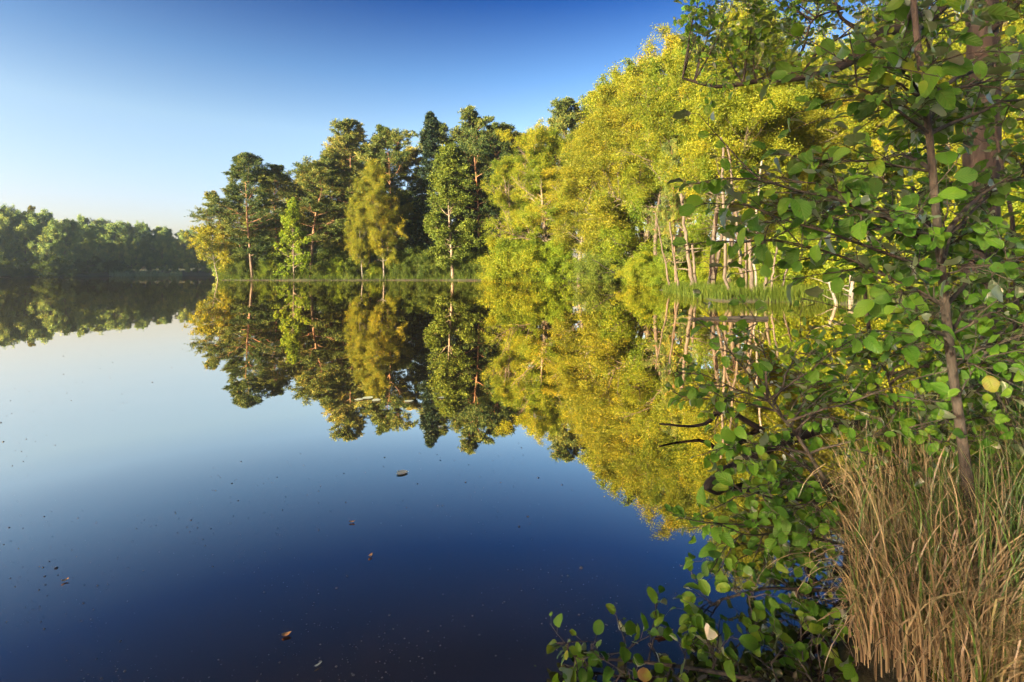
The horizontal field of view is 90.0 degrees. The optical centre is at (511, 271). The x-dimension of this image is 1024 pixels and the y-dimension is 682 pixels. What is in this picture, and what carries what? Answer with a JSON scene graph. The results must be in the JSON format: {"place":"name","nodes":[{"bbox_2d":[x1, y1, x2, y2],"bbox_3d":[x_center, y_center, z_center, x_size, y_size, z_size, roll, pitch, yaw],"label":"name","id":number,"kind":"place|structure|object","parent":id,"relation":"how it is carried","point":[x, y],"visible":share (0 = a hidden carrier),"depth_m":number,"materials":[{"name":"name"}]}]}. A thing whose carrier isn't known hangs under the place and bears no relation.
{"place":"outdoors","nodes":[
{"label":"outdoors","id":0,"kind":"place"},
{"bbox_2d":[0,276,957,681],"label":"water","id":1,"kind":"structure","parent":0,"point":[512,386],"depth_m":2.77,"materials":[{"name":"liquid"}]},
{"bbox_2d":[0,349,747,681],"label":"floating specks","id":2,"kind":"object","parent":1,"relation":"on","point":[580,567],"visible":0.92,"depth_m":1.71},
{"bbox_2d":[677,193,700,285],"bbox_3d":[8.811,-1.454,25.970,1.154,5.066,1.149,0,0,-28],"label":"dead pole","id":3,"kind":"object","parent":1,"relation":"on","point":[689,269],"visible":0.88,"depth_m":25.93,"materials":[{"name":"brown wood"}]},
{"bbox_2d":[659,411,764,429],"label":"sunken branch","id":4,"kind":"object","parent":1,"relation":"in","point":[747,421],"visible":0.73,"depth_m":3.52,"materials":[{"name":"black wood"}]},
{"bbox_2d":[703,417,884,488],"bbox_3d":[1.835,1.002,2.987,1.926,0.289,0.153,0,0,-21],"label":"sunken log","id":5,"kind":"object","parent":1,"relation":"in","point":[806,434],"visible":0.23,"depth_m":2.89,"materials":[{"name":"black wood"}]},
{"bbox_2d":[785,389,1023,580],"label":"sedge tussock","id":6,"kind":"object","parent":1,"relation":"on","point":[846,485],"visible":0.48,"depth_m":1.70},
{"bbox_2d":[0,0,959,267],"label":"sky","id":7,"kind":"structure","parent":0,"point":[130,111],"materials":[{"name":"blue"}]},
{"bbox_2d":[0,256,1023,681],"bbox_3d":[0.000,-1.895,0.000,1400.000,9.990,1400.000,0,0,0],"label":"ground","id":8,"kind":"structure","parent":0,"point":[862,672],"depth_m":1.54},
{"bbox_2d":[0,207,18,260],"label":"broadleaf tree","id":9,"kind":"object","parent":8,"relation":"on","point":[2,252],"visible":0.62,"depth_m":110.86,"materials":[{"name":"green plant"}]},
{"bbox_2d":[0,211,29,259],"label":"broadleaf tree","id":10,"kind":"object","parent":8,"relation":"on","point":[11,245],"visible":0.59,"depth_m":111.41,"materials":[{"name":"green plant"}]},
{"bbox_2d":[1,258,29,276],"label":"shrub","id":11,"kind":"object","parent":8,"relation":"on","point":[18,264],"visible":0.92,"depth_m":107.53,"materials":[{"name":"green plant"}]},
{"bbox_2d":[6,210,47,262],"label":"broadleaf tree","id":12,"kind":"object","parent":8,"relation":"on","point":[30,222],"visible":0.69,"depth_m":112.48,"materials":[{"name":"green plant"}]},
{"bbox_2d":[27,218,69,272],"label":"broadleaf tree","id":13,"kind":"object","parent":8,"relation":"on","point":[51,231],"visible":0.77,"depth_m":112.37,"materials":[{"name":"green plant"}]},
{"bbox_2d":[30,253,77,276],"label":"shrub","id":14,"kind":"object","parent":8,"relation":"on","point":[52,265],"visible":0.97,"depth_m":108.75,"materials":[{"name":"green plant"}]},
{"bbox_2d":[48,218,90,272],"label":"broadleaf tree","id":15,"kind":"object","parent":8,"relation":"on","point":[72,231],"visible":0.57,"depth_m":117.28,"materials":[{"name":"green plant"}]},
{"bbox_2d":[76,220,108,272],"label":"broadleaf tree","id":16,"kind":"object","parent":8,"relation":"on","point":[91,246],"visible":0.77,"depth_m":124.17,"materials":[{"name":"green plant"}]},
{"bbox_2d":[99,220,132,269],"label":"broadleaf tree","id":17,"kind":"object","parent":8,"relation":"on","point":[113,229],"visible":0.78,"depth_m":129.64,"materials":[{"name":"green plant"}]},
{"bbox_2d":[116,233,140,272],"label":"broadleaf tree","id":18,"kind":"object","parent":8,"relation":"on","point":[126,255],"visible":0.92,"depth_m":130.91,"materials":[{"name":"green plant"}]},
{"bbox_2d":[128,231,144,271],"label":"broadleaf tree","id":19,"kind":"object","parent":8,"relation":"on","point":[136,239],"visible":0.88,"depth_m":133.26,"materials":[{"name":"green plant"}]},
{"bbox_2d":[109,269,181,276],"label":"reeds","id":20,"kind":"object","parent":8,"relation":"on","point":[122,274],"visible":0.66,"depth_m":126.33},
{"bbox_2d":[141,231,163,271],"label":"broadleaf tree","id":21,"kind":"object","parent":8,"relation":"on","point":[150,238],"visible":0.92,"depth_m":135.13,"materials":[{"name":"green plant"}]},
{"bbox_2d":[147,228,177,271],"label":"broadleaf tree","id":22,"kind":"object","parent":8,"relation":"on","point":[162,239],"visible":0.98,"depth_m":136.51,"materials":[{"name":"green plant"}]},
{"bbox_2d":[163,237,183,272],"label":"broadleaf tree","id":23,"kind":"object","parent":8,"relation":"on","point":[174,242],"visible":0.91,"depth_m":137.66,"materials":[{"name":"green plant"}]},
{"bbox_2d":[172,231,200,271],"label":"broadleaf tree","id":24,"kind":"object","parent":8,"relation":"on","point":[185,259],"visible":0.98,"depth_m":138.72,"materials":[{"name":"green plant"}]},
{"bbox_2d":[181,222,239,279],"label":"weeping birch","id":25,"kind":"object","parent":8,"relation":"on","point":[201,230],"visible":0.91,"depth_m":66.73,"materials":[{"name":"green plant"}]},
{"bbox_2d":[190,190,248,272],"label":"scots pine","id":26,"kind":"object","parent":8,"relation":"on","point":[200,211],"visible":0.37,"depth_m":68.59,"materials":[{"name":"green plant"}]},
{"bbox_2d":[184,152,286,278],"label":"scots pine","id":27,"kind":"object","parent":8,"relation":"on","point":[247,164],"visible":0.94,"depth_m":66.17,"materials":[{"name":"green plant"}]},
{"bbox_2d":[209,185,267,252],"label":"scots pine","id":28,"kind":"object","parent":8,"relation":"on","point":[226,191],"visible":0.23,"depth_m":75.80,"materials":[{"name":"green plant"}]},
{"bbox_2d":[222,256,255,278],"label":"shrub","id":29,"kind":"object","parent":8,"relation":"on","point":[236,267],"visible":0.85,"depth_m":67.16,"materials":[{"name":"green plant"}]},
{"bbox_2d":[252,258,279,278],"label":"shrub","id":30,"kind":"object","parent":8,"relation":"on","point":[268,267],"visible":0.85,"depth_m":67.50,"materials":[{"name":"green plant"}]},
{"bbox_2d":[253,247,294,277],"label":"shrub","id":31,"kind":"object","parent":8,"relation":"on","point":[280,257],"visible":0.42,"depth_m":69.47,"materials":[{"name":"green plant"}]},
{"bbox_2d":[244,162,310,248],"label":"scots pine","id":32,"kind":"object","parent":8,"relation":"on","point":[276,170],"visible":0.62,"depth_m":69.93,"materials":[{"name":"green plant"}]},
{"bbox_2d":[271,197,311,278],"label":"young broadleaf tree","id":33,"kind":"object","parent":8,"relation":"on","point":[295,216],"visible":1,"depth_m":65.61,"materials":[{"name":"green plant"}]},
{"bbox_2d":[268,172,325,255],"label":"scots pine","id":34,"kind":"object","parent":8,"relation":"on","point":[296,185],"visible":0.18,"depth_m":76.70,"materials":[{"name":"green plant"}]},
{"bbox_2d":[272,147,363,277],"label":"scots pine","id":35,"kind":"object","parent":8,"relation":"on","point":[317,171],"visible":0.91,"depth_m":68.59,"materials":[{"name":"green plant"}]},
{"bbox_2d":[313,245,347,275],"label":"shrub","id":36,"kind":"object","parent":8,"relation":"on","point":[328,255],"visible":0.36,"depth_m":69.78,"materials":[{"name":"green plant"}]},
{"bbox_2d":[285,118,380,256],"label":"scots pine","id":37,"kind":"object","parent":8,"relation":"on","point":[353,138],"visible":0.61,"depth_m":72.28,"materials":[{"name":"green plant"}]},
{"bbox_2d":[304,155,364,236],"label":"scots pine","id":38,"kind":"object","parent":8,"relation":"on","point":[336,181],"visible":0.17,"depth_m":75.09,"materials":[{"name":"green plant"}]},
{"bbox_2d":[324,257,351,278],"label":"shrub","id":39,"kind":"object","parent":8,"relation":"on","point":[338,270],"visible":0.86,"depth_m":67.84,"materials":[{"name":"green plant"}]},
{"bbox_2d":[333,256,371,277],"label":"shrub","id":40,"kind":"object","parent":8,"relation":"on","point":[350,264],"visible":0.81,"depth_m":68.65,"materials":[{"name":"green plant"}]},
{"bbox_2d":[342,177,378,277],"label":"birch tree","id":41,"kind":"object","parent":8,"relation":"on","point":[360,226],"visible":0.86,"depth_m":66.87,"materials":[{"name":"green plant"}]},
{"bbox_2d":[333,148,413,274],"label":"scots pine","id":42,"kind":"object","parent":8,"relation":"on","point":[410,171],"visible":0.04,"depth_m":78.64,"materials":[{"name":"green plant"}]},
{"bbox_2d":[353,158,408,278],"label":"birch tree","id":43,"kind":"object","parent":8,"relation":"on","point":[382,228],"visible":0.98,"depth_m":67.03,"materials":[{"name":"green plant"}]},
{"bbox_2d":[351,124,415,276],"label":"scots pine","id":44,"kind":"object","parent":8,"relation":"on","point":[387,138],"visible":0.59,"depth_m":72.19,"materials":[{"name":"green plant"}]},
{"bbox_2d":[376,218,422,261],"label":"broadleaf tree","id":45,"kind":"object","parent":8,"relation":"on","point":[400,245],"visible":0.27,"depth_m":79.67,"materials":[{"name":"green plant"}]},
{"bbox_2d":[372,146,437,240],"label":"scots pine","id":46,"kind":"object","parent":8,"relation":"on","point":[412,160],"visible":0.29,"depth_m":83.90,"materials":[{"name":"green plant"}]},
{"bbox_2d":[394,256,420,278],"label":"shrub","id":47,"kind":"object","parent":8,"relation":"on","point":[411,267],"visible":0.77,"depth_m":67.53,"materials":[{"name":"green plant"}]},
{"bbox_2d":[384,244,436,278],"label":"shrub","id":48,"kind":"object","parent":8,"relation":"on","point":[418,253],"visible":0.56,"depth_m":67.94,"materials":[{"name":"green plant"}]},
{"bbox_2d":[403,111,457,256],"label":"spruce tree","id":49,"kind":"object","parent":8,"relation":"on","point":[431,131],"visible":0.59,"depth_m":72.73,"materials":[{"name":"green plant"}]},
{"bbox_2d":[410,119,474,220],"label":"scots pine","id":50,"kind":"object","parent":8,"relation":"on","point":[445,137],"visible":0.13,"depth_m":82.00,"materials":[{"name":"green plant"}]},
{"bbox_2d":[420,142,482,278],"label":"maple tree","id":51,"kind":"object","parent":8,"relation":"on","point":[449,178],"visible":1,"depth_m":65.38,"materials":[{"name":"green plant"}]},
{"bbox_2d":[453,160,484,254],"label":"spruce tree","id":52,"kind":"object","parent":8,"relation":"on","point":[474,202],"visible":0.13,"depth_m":79.09,"materials":[{"name":"green plant"}]},
{"bbox_2d":[455,254,485,278],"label":"shrub","id":53,"kind":"object","parent":8,"relation":"on","point":[473,271],"visible":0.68,"depth_m":66.31,"materials":[{"name":"green plant"}]},
{"bbox_2d":[431,104,524,254],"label":"scots pine","id":54,"kind":"object","parent":8,"relation":"on","point":[473,124],"visible":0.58,"depth_m":74.17,"materials":[{"name":"green plant"}]},
{"bbox_2d":[484,185,504,249],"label":"spruce tree","id":55,"kind":"object","parent":8,"relation":"on","point":[494,215],"visible":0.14,"depth_m":73.25,"materials":[{"name":"green plant"}]},
{"bbox_2d":[470,121,532,248],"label":"scots pine","id":56,"kind":"object","parent":8,"relation":"on","point":[492,135],"visible":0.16,"depth_m":79.55,"materials":[{"name":"green plant"}]},
{"bbox_2d":[470,233,536,281],"bbox_3d":[0.012,-0.718,60.196,9.504,7.882,10.516,0,0,38],"label":"shrub","id":57,"kind":"object","parent":8,"relation":"on","point":[501,250],"visible":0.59,"depth_m":58.96,"materials":[{"name":"green plant"}]},
{"bbox_2d":[479,155,551,242],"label":"oak tree","id":58,"kind":"object","parent":8,"relation":"on","point":[501,200],"visible":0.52,"depth_m":63.40,"materials":[{"name":"green plant"}]},
{"bbox_2d":[500,237,559,281],"bbox_3d":[2.198,-0.679,58.667,9.464,7.094,8.553,0,0,-23],"label":"shrub","id":59,"kind":"object","parent":8,"relation":"on","point":[533,244],"visible":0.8,"depth_m":57.58,"materials":[{"name":"green plant"}]},
{"bbox_2d":[488,147,578,247],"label":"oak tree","id":60,"kind":"object","parent":8,"relation":"on","point":[515,152],"visible":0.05,"depth_m":74.34,"materials":[{"name":"green plant"}]},
{"bbox_2d":[483,117,585,262],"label":"oak tree","id":61,"kind":"object","parent":8,"relation":"on","point":[532,138],"visible":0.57,"depth_m":59.36,"materials":[{"name":"green plant"}]},
{"bbox_2d":[485,126,583,270],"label":"oak tree","id":62,"kind":"object","parent":8,"relation":"on","point":[559,148],"visible":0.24,"depth_m":61.31,"materials":[{"name":"green plant"}]},
{"bbox_2d":[511,96,585,241],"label":"scots pine","id":63,"kind":"object","parent":8,"relation":"on","point":[565,116],"visible":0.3,"depth_m":77.05,"materials":[{"name":"green plant"}]},
{"bbox_2d":[527,240,582,281],"bbox_3d":[5.396,-0.361,57.914,7.984,6.678,8.320,0,0,18],"label":"shrub","id":64,"kind":"object","parent":8,"relation":"on","point":[562,271],"visible":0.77,"depth_m":56.79,"materials":[{"name":"green plant"}]},
{"bbox_2d":[523,109,644,281],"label":"birch tree","id":65,"kind":"object","parent":8,"relation":"on","point":[569,172],"visible":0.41,"depth_m":55.10,"materials":[{"name":"green plant"}]},
{"bbox_2d":[570,247,628,282],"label":"shrub","id":66,"kind":"object","parent":8,"relation":"on","point":[586,273],"visible":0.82,"depth_m":52.40,"materials":[{"name":"green plant"}]},
{"bbox_2d":[562,73,677,275],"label":"birch tree","id":67,"kind":"object","parent":8,"relation":"on","point":[600,215],"visible":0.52,"depth_m":51.28,"materials":[{"name":"green plant"}]},
{"bbox_2d":[220,270,1023,681],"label":"bank grass","id":68,"kind":"structure","parent":8,"relation":"on","point":[716,290],"depth_m":19.55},
{"bbox_2d":[555,56,702,252],"bbox_3d":[15.052,-12.283,64.372,19.196,27.394,20.636,0,0,9],"label":"oak tree","id":69,"kind":"object","parent":8,"relation":"on","point":[615,70],"visible":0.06,"depth_m":60.85,"materials":[{"name":"plant"}]},
{"bbox_2d":[609,251,656,284],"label":"shrub","id":70,"kind":"object","parent":8,"relation":"on","point":[633,276],"visible":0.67,"depth_m":42.14,"materials":[{"name":"green plant"}]},
{"bbox_2d":[591,65,696,266],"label":"oak tree","id":71,"kind":"object","parent":8,"relation":"on","point":[621,245],"visible":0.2,"depth_m":48.55,"materials":[{"name":"green plant"}]},
{"bbox_2d":[602,36,709,256],"bbox_3d":[13.171,-8.897,44.331,9.560,21.037,10.641,0,0,-45],"label":"alder tree","id":72,"kind":"object","parent":8,"relation":"on","point":[675,66],"visible":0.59,"depth_m":43.40,"materials":[{"name":"green plant"}]},
{"bbox_2d":[617,22,700,256],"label":"alder tree","id":73,"kind":"object","parent":8,"relation":"on","point":[669,43],"visible":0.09,"depth_m":59.34,"materials":[{"name":"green plant"}]},
{"bbox_2d":[634,253,683,285],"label":"shrub","id":74,"kind":"object","parent":8,"relation":"on","point":[654,270],"visible":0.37,"depth_m":39.59,"materials":[{"name":"green plant"}]},
{"bbox_2d":[592,37,729,260],"bbox_3d":[14.823,-10.555,47.016,15.032,23.751,14.090,0,0,9],"label":"oak tree","id":75,"kind":"object","parent":8,"relation":"on","point":[640,206],"visible":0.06,"depth_m":46.60,"materials":[{"name":"green plant"}]},
{"bbox_2d":[641,137,694,281],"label":"birch tree","id":76,"kind":"object","parent":8,"relation":"on","point":[668,193],"visible":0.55,"depth_m":35.75,"materials":[{"name":"green plant"}]},
{"bbox_2d":[650,239,708,285],"bbox_3d":[13.276,-0.337,38.238,5.190,4.341,5.408,0,0,-32],"label":"shrub","id":77,"kind":"object","parent":8,"relation":"on","point":[683,275],"visible":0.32,"depth_m":37.59,"materials":[{"name":"green plant"}]},
{"bbox_2d":[534,585,831,681],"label":"alder shoot","id":78,"kind":"object","parent":8,"relation":"on","point":[749,641],"visible":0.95,"depth_m":1.40,"materials":[{"name":"green plant"}]},
{"bbox_2d":[696,243,751,283],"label":"shrub","id":79,"kind":"object","parent":8,"relation":"on","point":[719,277],"visible":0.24,"depth_m":35.33,"materials":[{"name":"green plant"}]},
{"bbox_2d":[712,137,737,291],"bbox_3d":[8.996,-2.305,21.575,0.788,6.774,0.904,0,0,0],"label":"trunk","id":80,"kind":"object","parent":8,"relation":"on","point":[725,244],"visible":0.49,"depth_m":21.45,"materials":[{"name":"brown wood"}]},
{"bbox_2d":[650,4,821,283],"bbox_3d":[12.662,-6.903,27.842,8.800,16.260,7.613,0,0,-8],"label":"alder tree","id":81,"kind":"object","parent":8,"relation":"on","point":[741,115],"visible":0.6,"depth_m":27.04,"materials":[{"name":"green plant"}]},
{"bbox_2d":[679,0,810,282],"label":"alder tree","id":82,"kind":"object","parent":8,"relation":"on","point":[742,12],"visible":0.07,"depth_m":32.40,"materials":[{"name":"green plant"}]},
{"bbox_2d":[655,2,891,258],"bbox_3d":[21.743,-9.500,41.283,15.404,21.552,18.375,0,0,-37],"label":"oak tree","id":83,"kind":"object","parent":8,"relation":"on","point":[692,237],"visible":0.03,"depth_m":39.39,"materials":[{"name":"green plant"}]},
{"bbox_2d":[669,545,882,681],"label":"alder shoot","id":84,"kind":"object","parent":8,"relation":"on","point":[817,611],"visible":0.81,"depth_m":1.50,"materials":[{"name":"green plant"}]},
{"bbox_2d":[744,211,827,286],"bbox_3d":[15.407,-0.709,26.951,6.656,5.342,6.387,0,0,-7],"label":"shrub","id":85,"kind":"object","parent":8,"relation":"on","point":[787,235],"visible":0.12,"depth_m":26.44,"materials":[{"name":"green plant"}]},
{"bbox_2d":[724,34,852,239],"bbox_3d":[16.953,-7.017,33.152,8.118,16.216,7.218,0,0,2],"label":"birch tree","id":86,"kind":"object","parent":8,"relation":"on","point":[795,135],"visible":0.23,"depth_m":31.44,"materials":[{"name":"green plant"}]},
{"bbox_2d":[773,215,866,288],"bbox_3d":[15.422,-0.652,23.865,6.310,4.729,5.702,0,0,36],"label":"shrub","id":87,"kind":"object","parent":8,"relation":"on","point":[809,282],"visible":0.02,"depth_m":24.44,"materials":[{"name":"green plant"}]},
{"bbox_2d":[664,215,1023,587],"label":"alder bush","id":88,"kind":"object","parent":8,"relation":"on","point":[780,511],"visible":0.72,"depth_m":1.70,"materials":[{"name":"green plant"}]},
{"bbox_2d":[667,0,1023,540],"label":"alder sapling","id":89,"kind":"object","parent":8,"relation":"on","point":[942,108],"visible":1,"depth_m":1.49,"materials":[{"name":"green plant"}]},
{"bbox_2d":[673,0,1022,364],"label":"alder tree","id":90,"kind":"object","parent":8,"relation":"on","point":[758,32],"visible":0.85,"depth_m":5.37,"materials":[{"name":"green plant"}]},
{"bbox_2d":[786,192,917,288],"bbox_3d":[16.020,-0.838,21.996,6.462,5.360,7.151,0,0,-16],"label":"shrub","id":91,"kind":"object","parent":8,"relation":"on","point":[851,245],"visible":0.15,"depth_m":21.33,"materials":[{"name":"green plant"}]},
{"bbox_2d":[789,1,952,204],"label":"alder tree","id":92,"kind":"object","parent":8,"relation":"on","point":[831,125],"visible":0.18,"depth_m":30.89,"materials":[{"name":"green plant"}]},
{"bbox_2d":[802,19,952,210],"bbox_3d":[25.196,-8.207,34.639,10.638,18.592,9.073,0,0,-15],"label":"birch tree","id":93,"kind":"object","parent":8,"relation":"on","point":[852,114],"depth_m":34.73,"materials":[{"name":"green plant"}]},
{"bbox_2d":[802,21,964,210],"bbox_3d":[24.080,-7.615,33.019,12.462,17.436,14.866,0,0,-19],"label":"oak tree","id":94,"kind":"object","parent":8,"relation":"on","point":[954,27],"visible":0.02,"depth_m":30.91,"materials":[{"name":"green plant"}]},
{"bbox_2d":[760,457,1023,681],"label":"sedge tussock","id":95,"kind":"object","parent":8,"relation":"on","point":[901,615],"visible":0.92,"depth_m":1.25,"materials":[{"name":"plant"}]},
{"bbox_2d":[769,350,1021,507],"bbox_3d":[1.551,0.642,1.948,0.841,0.734,0.916,0,0,-23],"label":"sedge tussock","id":96,"kind":"object","parent":8,"relation":"on","point":[897,443],"visible":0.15,"depth_m":1.91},
{"bbox_2d":[781,0,1023,409],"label":"alder sapling","id":97,"kind":"object","parent":8,"relation":"on","point":[875,258],"visible":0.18,"depth_m":3.38,"materials":[{"name":"green plant"}]},
{"bbox_2d":[809,422,1023,658],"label":"sedge tussock","id":98,"kind":"object","parent":8,"relation":"on","point":[989,542],"visible":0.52,"depth_m":1.36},
{"bbox_2d":[850,0,1023,189],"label":"alder tree","id":99,"kind":"object","parent":8,"relation":"on","point":[962,49],"visible":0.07,"depth_m":24.82,"materials":[{"name":"green plant"}]},
{"bbox_2d":[854,342,1023,465],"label":"sedge tussock","id":100,"kind":"object","parent":8,"relation":"on","point":[1021,441],"visible":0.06,"depth_m":2.39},
{"bbox_2d":[857,200,1022,292],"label":"shrub","id":101,"kind":"object","parent":8,"relation":"on","point":[952,216],"visible":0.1,"depth_m":19.31,"materials":[{"name":"green plant"}]},
{"bbox_2d":[871,0,1023,357],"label":"alder sapling","id":102,"kind":"object","parent":8,"relation":"on","point":[992,143],"visible":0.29,"depth_m":4.41,"materials":[{"name":"green plant"}]},
{"bbox_2d":[876,403,1023,603],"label":"sedge tussock","id":103,"kind":"object","parent":8,"relation":"on","point":[989,485],"visible":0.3,"depth_m":1.51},
{"bbox_2d":[899,167,1023,408],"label":"alder sapling","id":104,"kind":"object","parent":8,"relation":"on","point":[1013,198],"visible":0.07,"depth_m":2.95,"materials":[{"name":"green plant"}]},
{"bbox_2d":[939,372,1023,515],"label":"sedge tussock","id":105,"kind":"object","parent":8,"relation":"on","point":[1008,440],"visible":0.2,"depth_m":1.86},
{"bbox_2d":[939,529,1023,681],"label":"sedge tussock","id":106,"kind":"object","parent":8,"relation":"on","point":[1017,652],"visible":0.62,"depth_m":1.12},
{"bbox_2d":[955,188,1023,291],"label":"shrub","id":107,"kind":"object","parent":8,"relation":"on","point":[1017,205],"visible":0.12,"depth_m":18.35,"materials":[{"name":"green plant"}]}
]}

